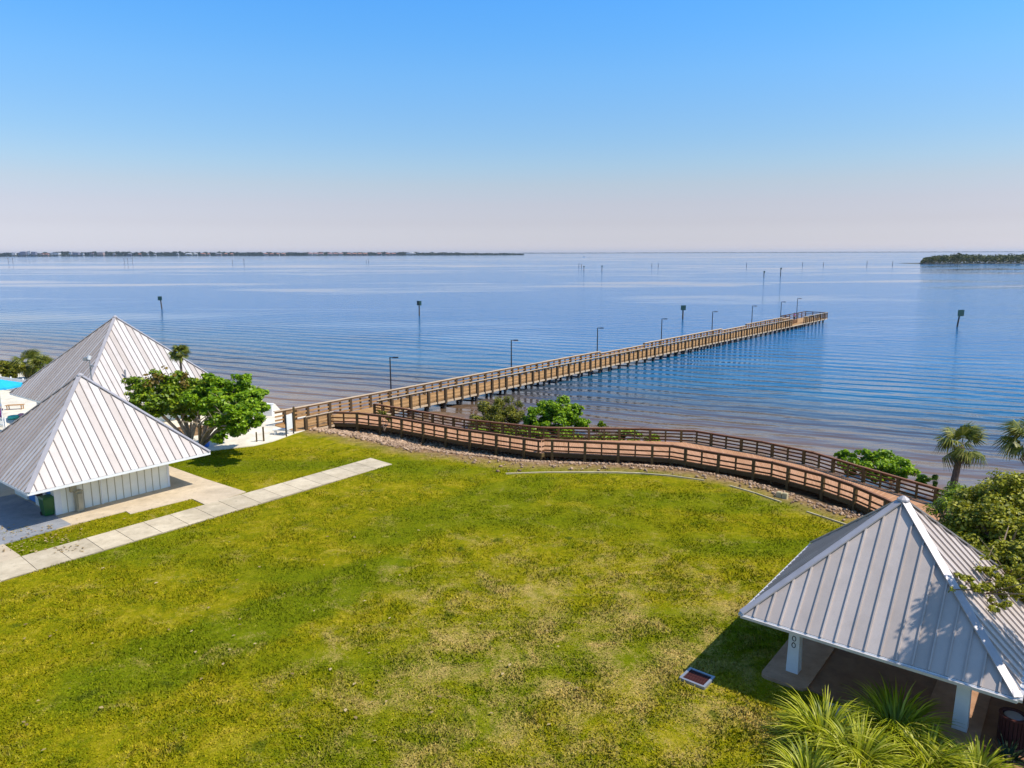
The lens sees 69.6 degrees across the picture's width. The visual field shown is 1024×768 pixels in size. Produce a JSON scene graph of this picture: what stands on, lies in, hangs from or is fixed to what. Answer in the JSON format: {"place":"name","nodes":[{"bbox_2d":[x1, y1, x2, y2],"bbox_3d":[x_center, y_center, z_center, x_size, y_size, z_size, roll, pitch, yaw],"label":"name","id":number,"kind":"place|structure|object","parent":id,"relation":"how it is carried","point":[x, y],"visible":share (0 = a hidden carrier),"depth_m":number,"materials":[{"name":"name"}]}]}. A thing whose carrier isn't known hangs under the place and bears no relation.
{"place":"outdoors","nodes":[
{"label":"outdoors","id":0,"kind":"place"},
{"bbox_2d":[0,544,19,561],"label":"side path","id":1,"kind":"structure","parent":0,"point":[7,554],"depth_m":37.25,"materials":[{"name":"concrete"}]},
{"bbox_2d":[0,379,22,428],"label":"swimming pool","id":2,"kind":"structure","parent":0,"point":[5,384],"depth_m":60.76,"materials":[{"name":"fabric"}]},
{"bbox_2d":[0,494,70,544],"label":"grey paving","id":3,"kind":"structure","parent":0,"point":[18,511],"depth_m":41.99,"materials":[{"name":"concrete"}]},
{"bbox_2d":[37,494,54,515],"bbox_3d":[-27.017,7.059,42.763,0.845,1.149,0.660,8,13,37],"label":"wheelie bin","id":4,"kind":"object","parent":3,"relation":"on","point":[46,504],"visible":1,"depth_m":42.55,"materials":[{"name":"green plastic"}]},
{"bbox_2d":[0,373,210,514],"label":"pool house","id":5,"kind":"structure","parent":0,"point":[79,442],"depth_m":44.38,"materials":[{"name":"white metal"}]},
{"bbox_2d":[29,495,35,501],"bbox_3d":[-29.390,6.156,45.053,1.280,2.120,0.060,8,13,37],"label":"door","id":6,"kind":"structure","parent":5,"relation":"in","point":[32,497],"depth_m":45.21,"materials":[{"name":"blue paint"}]},
{"bbox_2d":[0,374,281,439],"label":"plaza","id":7,"kind":"structure","parent":0,"point":[6,398],"depth_m":73.08,"materials":[{"name":"beige concrete"}]},
{"bbox_2d":[0,417,6,426],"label":"lounge chair","id":8,"kind":"object","parent":7,"relation":"on","point":[4,421],"visible":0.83,"depth_m":64.72,"materials":[{"name":"white paint"}]},
{"bbox_2d":[0,377,24,390],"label":"picket fence","id":9,"kind":"object","parent":7,"relation":"on","point":[22,380],"visible":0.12,"depth_m":81.84,"materials":[{"name":"white paint"}]},
{"bbox_2d":[5,404,23,409],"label":"bench","id":10,"kind":"object","parent":7,"relation":"on","point":[14,405],"visible":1,"depth_m":72.15,"materials":[{"name":"beige wood"}]},
{"bbox_2d":[7,413,23,419],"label":"pool float","id":11,"kind":"object","parent":7,"relation":"on","point":[11,417],"visible":0.84,"depth_m":67.81,"materials":[{"name":"teal plastic"}]},
{"bbox_2d":[83,355,93,379],"bbox_3d":[-33.131,1.294,58.096,0.746,7.216,0.391,0,10,0],"label":"floodlight mast","id":12,"kind":"object","parent":7,"relation":"on","point":[88,358],"visible":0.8,"depth_m":57.49,"materials":[{"name":"grey metal"}]},
{"bbox_2d":[9,315,207,420],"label":"beach pavilion","id":13,"kind":"structure","parent":7,"relation":"on","point":[116,348],"depth_m":65.38,"materials":[{"name":"white metal"}]},
{"bbox_2d":[0,255,405,256],"bbox_3d":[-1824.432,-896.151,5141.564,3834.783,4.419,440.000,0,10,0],"label":"shore","id":14,"kind":"structure","parent":0,"point":[253,255],"depth_m":4944.02,"materials":[{"name":"green plant"}]},
{"bbox_2d":[20,251,27,256],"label":"apartment building","id":15,"kind":"structure","parent":14,"relation":"on","point":[23,253],"depth_m":4895.45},
{"bbox_2d":[51,252,60,256],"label":"apartment building","id":16,"kind":"structure","parent":14,"relation":"on","point":[56,253],"depth_m":4895.23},
{"bbox_2d":[72,252,80,256],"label":"apartment building","id":17,"kind":"structure","parent":14,"relation":"on","point":[75,253],"depth_m":4895.63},
{"bbox_2d":[0,254,522,256],"bbox_3d":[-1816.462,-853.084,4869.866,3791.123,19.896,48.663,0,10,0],"label":"shore bushes","id":18,"kind":"object","parent":14,"relation":"on","point":[57,255],"visible":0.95,"depth_m":4863.22,"materials":[{"name":"green plant"}]},
{"bbox_2d":[0,251,523,256],"bbox_3d":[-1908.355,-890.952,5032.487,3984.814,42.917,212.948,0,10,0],"label":"shore trees","id":19,"kind":"object","parent":14,"relation":"on","point":[157,253],"visible":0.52,"depth_m":4957.32,"materials":[{"name":"green plant"}]},
{"bbox_2d":[194,416,305,450],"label":"beach path","id":20,"kind":"structure","parent":0,"point":[248,439],"depth_m":60.76,"materials":[{"name":"beige concrete"}]},
{"bbox_2d":[272,428,287,434],"bbox_3d":[-19.430,3.986,61.885,1.300,0.445,0.450,-1,10,-7],"label":"bench","id":21,"kind":"object","parent":20,"relation":"on","point":[275,430],"visible":0.83,"depth_m":61.66,"materials":[{"name":"white paint"}]},
{"bbox_2d":[284,412,293,436],"bbox_3d":[-18.609,3.374,61.542,0.116,1.866,1.078,4,11,20],"label":"notice board","id":22,"kind":"object","parent":20,"relation":"on","point":[289,421],"visible":1,"depth_m":61.45,"materials":[{"name":"white metal"}]},
{"bbox_2d":[292,406,295,431],"bbox_3d":[-18.533,2.999,62.611,0.189,2.228,0.189,-3,11,-16],"label":"gate post","id":23,"kind":"object","parent":20,"relation":"on","point":[293,408],"visible":0.93,"depth_m":62.49,"materials":[{"name":"brown wood"}]},
{"bbox_2d":[258,403,273,415],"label":"wall","id":24,"kind":"structure","parent":0,"point":[269,413],"depth_m":68.83,"materials":[{"name":"white paint"}]},
{"bbox_2d":[0,408,957,767],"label":"ground","id":25,"kind":"structure","parent":0,"point":[306,440],"depth_m":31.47,"materials":[{"name":"green plant"}]},
{"bbox_2d":[0,360,29,377],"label":"yellow shrub","id":26,"kind":"object","parent":25,"relation":"on","point":[4,370],"visible":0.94,"depth_m":87.07,"materials":[{"name":"green plant"}]},
{"bbox_2d":[8,348,44,378],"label":"sabal palm","id":27,"kind":"object","parent":25,"relation":"on","point":[29,354],"visible":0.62,"depth_m":88.29,"materials":[{"name":"green plant"}]},
{"bbox_2d":[26,354,53,371],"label":"sabal palm","id":28,"kind":"object","parent":25,"relation":"on","point":[42,359],"visible":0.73,"depth_m":87.24,"materials":[{"name":"green plant"}]},
{"bbox_2d":[0,466,244,529],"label":"apron","id":29,"kind":"object","parent":25,"relation":"on","point":[184,486],"visible":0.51,"depth_m":45.94,"materials":[{"name":"concrete"}]},
{"bbox_2d":[120,366,209,439],"bbox_3d":[-26.439,1.752,58.284,8.694,6.381,4.472,0,10,0],"label":"shade tree","id":30,"kind":"object","parent":25,"relation":"on","point":[162,398],"visible":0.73,"depth_m":57.51,"materials":[{"name":"green plant"}]},
{"bbox_2d":[177,425,208,435],"bbox_3d":[-27.433,3.970,63.548,3.230,0.100,4.287,-10,14,-43],"label":"grass bed","id":31,"kind":"object","parent":25,"relation":"on","point":[196,431],"visible":0.18,"depth_m":63.16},
{"bbox_2d":[167,345,190,424],"bbox_3d":[-28.176,0.272,62.990,2.120,7.533,2.007,0,10,0],"label":"sabal palm","id":32,"kind":"object","parent":31,"relation":"on","point":[182,353],"visible":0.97,"depth_m":62.13,"materials":[{"name":"green plant"}]},
{"bbox_2d":[0,458,391,581],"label":"walkway","id":33,"kind":"structure","parent":25,"relation":"on","point":[36,561],"depth_m":41.60,"materials":[{"name":"concrete"}]},
{"bbox_2d":[178,373,270,445],"bbox_3d":[-21.399,2.473,55.063,6.586,6.110,8.605,-4,11,-22],"label":"shade tree","id":34,"kind":"object","parent":25,"relation":"on","point":[225,406],"visible":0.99,"depth_m":54.54,"materials":[{"name":"green plant"}]},
{"bbox_2d":[0,518,577,750],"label":"fallen leaves","id":35,"kind":"object","parent":25,"relation":"on","point":[345,709],"visible":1,"depth_m":33.90,"materials":[{"name":"brown plant"}]},
{"bbox_2d":[468,395,525,430],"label":"willowy shrub","id":36,"kind":"object","parent":25,"relation":"on","point":[512,414],"visible":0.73,"depth_m":66.67,"materials":[{"name":"green plant"}]},
{"bbox_2d":[461,412,536,436],"bbox_3d":[-1.789,3.459,63.188,8.659,3.073,3.911,0,10,0],"label":"shrub","id":37,"kind":"object","parent":25,"relation":"on","point":[504,431],"visible":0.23,"depth_m":63.49,"materials":[{"name":"green plant"}]},
{"bbox_2d":[521,395,590,433],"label":"broadleaf shrub","id":38,"kind":"object","parent":25,"relation":"on","point":[568,413],"visible":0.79,"depth_m":65.31,"materials":[{"name":"green plant"}]},
{"bbox_2d":[309,425,866,520],"bbox_3d":[2.839,5.768,55.104,48.151,1.206,10.505,5,11,26],"label":"riprap","id":39,"kind":"object","parent":25,"relation":"on","point":[393,439],"visible":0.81,"depth_m":56.79,"materials":[{"name":"stone"}]},
{"bbox_2d":[527,418,660,443],"bbox_3d":[7.005,4.075,61.691,11.428,2.678,3.230,1,10,7],"label":"shrub","id":40,"kind":"object","parent":25,"relation":"on","point":[598,436],"visible":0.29,"depth_m":61.46,"materials":[{"name":"green plant"}]},
{"bbox_2d":[592,420,606,430],"bbox_3d":[7.633,3.757,64.682,1.326,1.416,1.918,0,10,0],"label":"broadleaf shrub","id":41,"kind":"object","parent":25,"relation":"on","point":[600,424],"visible":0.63,"depth_m":63.95,"materials":[{"name":"green plant"}]},
{"bbox_2d":[330,403,948,519],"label":"boardwalk","id":42,"kind":"structure","parent":25,"relation":"on","point":[862,495],"depth_m":55.07,"materials":[{"name":"brown wood"}]},
{"bbox_2d":[377,409,390,430],"bbox_3d":[-11.028,3.095,64.319,1.100,1.638,1.905,-6,12,-30],"label":"vine","id":43,"kind":"object","parent":42,"relation":"attached to","point":[382,413],"visible":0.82,"depth_m":64.53,"materials":[{"name":"green plant"}]},
{"bbox_2d":[506,471,845,524],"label":"kerb","id":44,"kind":"structure","parent":25,"relation":"on","point":[662,475],"depth_m":50.52,"materials":[{"name":"concrete"}]},
{"bbox_2d":[679,667,714,689],"bbox_3d":[6.607,10.534,26.268,0.979,0.180,0.868,8,13,39],"label":"drain box","id":45,"kind":"object","parent":25,"relation":"on","point":[697,678],"visible":0.99,"depth_m":26.21,"materials":[{"name":"white concrete"}]},
{"bbox_2d":[776,491,782,497],"bbox_3d":[16.642,6.882,45.815,0.320,0.370,0.240,10,14,44],"label":"concrete block","id":46,"kind":"object","parent":25,"relation":"on","point":[779,494],"depth_m":45.72,"materials":[{"name":"beige concrete"}]},
{"bbox_2d":[782,492,788,498],"bbox_3d":[16.912,6.925,45.573,0.320,0.370,0.240,10,14,44],"label":"concrete block","id":47,"kind":"object","parent":25,"relation":"on","point":[785,495],"depth_m":45.48,"materials":[{"name":"beige concrete"}]},
{"bbox_2d":[753,729,859,767],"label":"grass clump","id":48,"kind":"object","parent":25,"relation":"on","point":[796,759],"visible":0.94,"depth_m":21.34,"materials":[{"name":"green plant"}]},
{"bbox_2d":[756,683,888,767],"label":"grass clump","id":49,"kind":"object","parent":25,"relation":"on","point":[803,717],"visible":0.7,"depth_m":22.79,"materials":[{"name":"green plant"}]},
{"bbox_2d":[798,708,923,767],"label":"grass clump","id":50,"kind":"object","parent":25,"relation":"on","point":[877,754],"visible":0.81,"depth_m":21.62,"materials":[{"name":"green plant"}]},
{"bbox_2d":[738,496,1023,767],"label":"picnic pavilion","id":51,"kind":"structure","parent":25,"relation":"on","point":[868,596],"depth_m":24.52,"materials":[{"name":"metal"}]},
{"bbox_2d":[996,707,1023,749],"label":"litter bin","id":52,"kind":"object","parent":51,"relation":"on","point":[1010,727],"visible":0.99,"depth_m":22.43,"materials":[{"name":"brown wood"}]},
{"bbox_2d":[833,446,932,484],"bbox_3d":[25.850,5.681,51.421,6.628,2.217,3.875,7,12,33],"label":"broadleaf shrub","id":53,"kind":"object","parent":25,"relation":"on","point":[881,460],"visible":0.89,"depth_m":50.91,"materials":[{"name":"green plant"}]},
{"bbox_2d":[829,672,962,767],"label":"grass clump","id":54,"kind":"object","parent":25,"relation":"on","point":[887,710],"visible":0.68,"depth_m":23.06,"materials":[{"name":"green plant"}]},
{"bbox_2d":[880,718,988,767],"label":"grass clump","id":55,"kind":"object","parent":25,"relation":"on","point":[916,759],"visible":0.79,"depth_m":21.57,"materials":[{"name":"green plant"}]},
{"bbox_2d":[931,474,939,490],"bbox_3d":[27.244,6.489,47.674,0.729,1.766,2.447,6,12,33],"label":"broadleaf shrub","id":56,"kind":"object","parent":25,"relation":"on","point":[934,478],"visible":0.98,"depth_m":46.74,"materials":[{"name":"green plant"}]},
{"bbox_2d":[923,481,968,521],"bbox_3d":[23.750,6.907,39.116,5.740,3.031,3.687,-6,11,-28],"label":"palmetto thicket","id":57,"kind":"object","parent":25,"relation":"on","point":[946,497],"visible":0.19,"depth_m":39.33,"materials":[{"name":"green plant"}]},
{"bbox_2d":[931,422,988,486],"bbox_3d":[28.405,4.814,46.990,3.679,5.076,3.703,0,10,0],"label":"sabal palm","id":58,"kind":"object","parent":25,"relation":"on","point":[959,455],"visible":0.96,"depth_m":46.25,"materials":[{"name":"green plant"}]},
{"bbox_2d":[927,731,1018,767],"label":"grass clump","id":59,"kind":"object","parent":25,"relation":"on","point":[990,762],"visible":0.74,"depth_m":21.34,"materials":[{"name":"green plant"}]},
{"bbox_2d":[936,468,1023,601],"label":"spreading tree","id":60,"kind":"object","parent":25,"relation":"on","point":[989,516],"visible":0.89,"depth_m":33.23,"materials":[{"name":"green plant"}]},
{"bbox_2d":[948,540,1023,612],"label":"overhanging branch","id":61,"kind":"object","parent":60,"relation":"attached to","point":[1018,588],"visible":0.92,"depth_m":24.61,"materials":[{"name":"green plant"}]},
{"bbox_2d":[981,730,1023,767],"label":"spiky plant","id":62,"kind":"object","parent":25,"relation":"on","point":[1007,751],"visible":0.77,"depth_m":22.02,"materials":[{"name":"green plant"}]},
{"bbox_2d":[992,416,1023,464],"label":"sabal palm","id":63,"kind":"object","parent":25,"relation":"on","point":[1015,429],"visible":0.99,"depth_m":42.47,"materials":[{"name":"green plant"}]},
{"bbox_2d":[0,252,1023,502],"bbox_3d":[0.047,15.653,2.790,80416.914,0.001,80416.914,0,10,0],"label":"water","id":64,"kind":"structure","parent":0,"point":[886,354],"depth_m":153.48,"materials":[{"name":"blue liquid"}]},
{"bbox_2d":[273,311,827,431],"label":"fishing pier","id":65,"kind":"structure","parent":64,"relation":"in","point":[445,396],"depth_m":87.90,"materials":[{"name":"brown wood"}]},
{"bbox_2d":[389,357,398,396],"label":"lamp post","id":66,"kind":"object","parent":65,"relation":"on","point":[390,372],"visible":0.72,"depth_m":74.43,"materials":[{"name":"grey metal"}]},
{"bbox_2d":[511,340,517,366],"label":"lamp post","id":67,"kind":"object","parent":65,"relation":"on","point":[511,351],"visible":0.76,"depth_m":88.73,"materials":[{"name":"grey metal"}]},
{"bbox_2d":[596,327,603,359],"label":"lamp post","id":68,"kind":"object","parent":65,"relation":"on","point":[597,339],"visible":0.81,"depth_m":102.84,"materials":[{"name":"grey metal"}]},
{"bbox_2d":[681,305,685,318],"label":"channel marker","id":69,"kind":"object","parent":64,"relation":"in","point":[683,307],"visible":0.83,"depth_m":176.54,"materials":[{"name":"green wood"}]},
{"bbox_2d":[956,310,963,326],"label":"channel marker","id":70,"kind":"object","parent":64,"relation":"in","point":[960,312],"visible":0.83,"depth_m":156.56,"materials":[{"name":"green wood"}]},
{"bbox_2d":[0,0,1023,253],"label":"sky","id":71,"kind":"structure","parent":0,"point":[278,126],"materials":[{"name":"blue"}]},
{"bbox_2d":[509,252,888,253],"bbox_3d":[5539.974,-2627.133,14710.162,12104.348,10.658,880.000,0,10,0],"label":"land","id":72,"kind":"structure","parent":0,"point":[754,252],"depth_m":14310.44,"materials":[{"name":"green plant"}]},
{"bbox_2d":[528,251,1023,253],"bbox_3d":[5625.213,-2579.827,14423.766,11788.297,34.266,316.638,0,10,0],"label":"distant shoreline","id":73,"kind":"structure","parent":72,"relation":"on","point":[788,252],"depth_m":14369.02,"materials":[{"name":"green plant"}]},
{"bbox_2d":[902,262,1023,263],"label":"island","id":74,"kind":"structure","parent":0,"point":[965,263],"depth_m":958.82,"materials":[{"name":"green plant"}]},
{"bbox_2d":[920,253,1023,263],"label":"mangrove wood","id":75,"kind":"object","parent":74,"relation":"on","point":[979,258],"visible":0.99,"depth_m":955.66,"materials":[{"name":"green plant"}]}
]}

